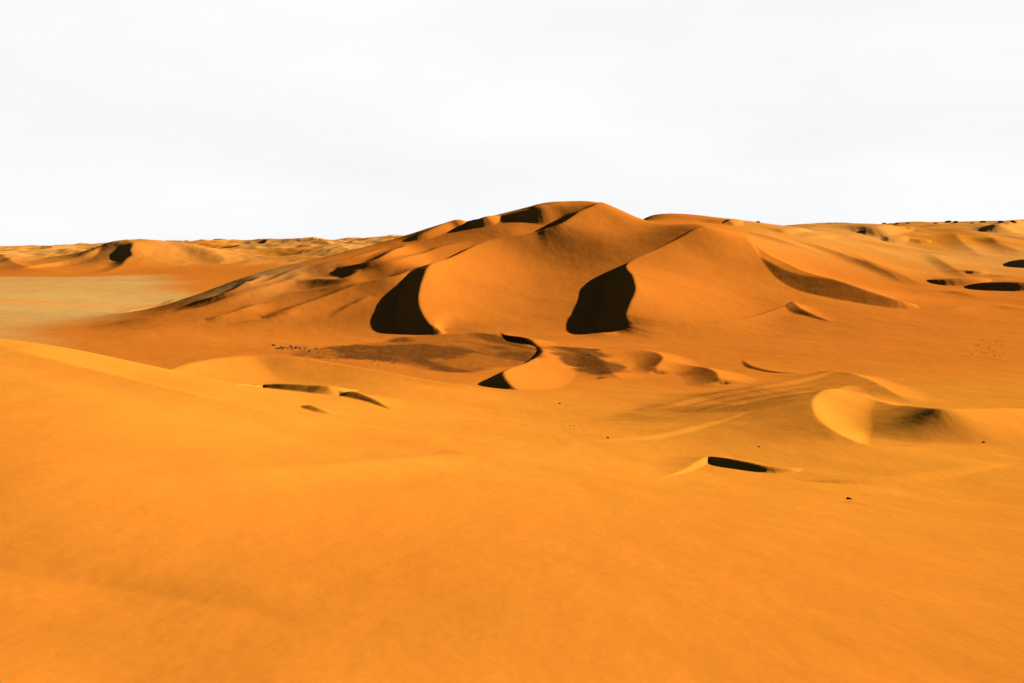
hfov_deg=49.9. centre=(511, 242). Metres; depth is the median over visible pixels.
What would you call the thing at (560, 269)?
great dune
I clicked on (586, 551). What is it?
desert sand
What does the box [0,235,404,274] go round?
dunes
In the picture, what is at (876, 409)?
crescent dune
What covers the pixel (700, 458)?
crescent dune
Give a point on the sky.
(190, 120)
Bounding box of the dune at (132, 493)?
[0,338,589,682]
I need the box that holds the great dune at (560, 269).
[86,201,924,338]
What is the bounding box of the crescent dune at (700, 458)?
[655,449,834,477]
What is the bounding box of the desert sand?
[0,213,1023,682]
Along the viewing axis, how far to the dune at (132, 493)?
131.50 m
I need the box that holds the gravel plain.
[0,273,255,333]
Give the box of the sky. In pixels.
[0,0,1023,245]

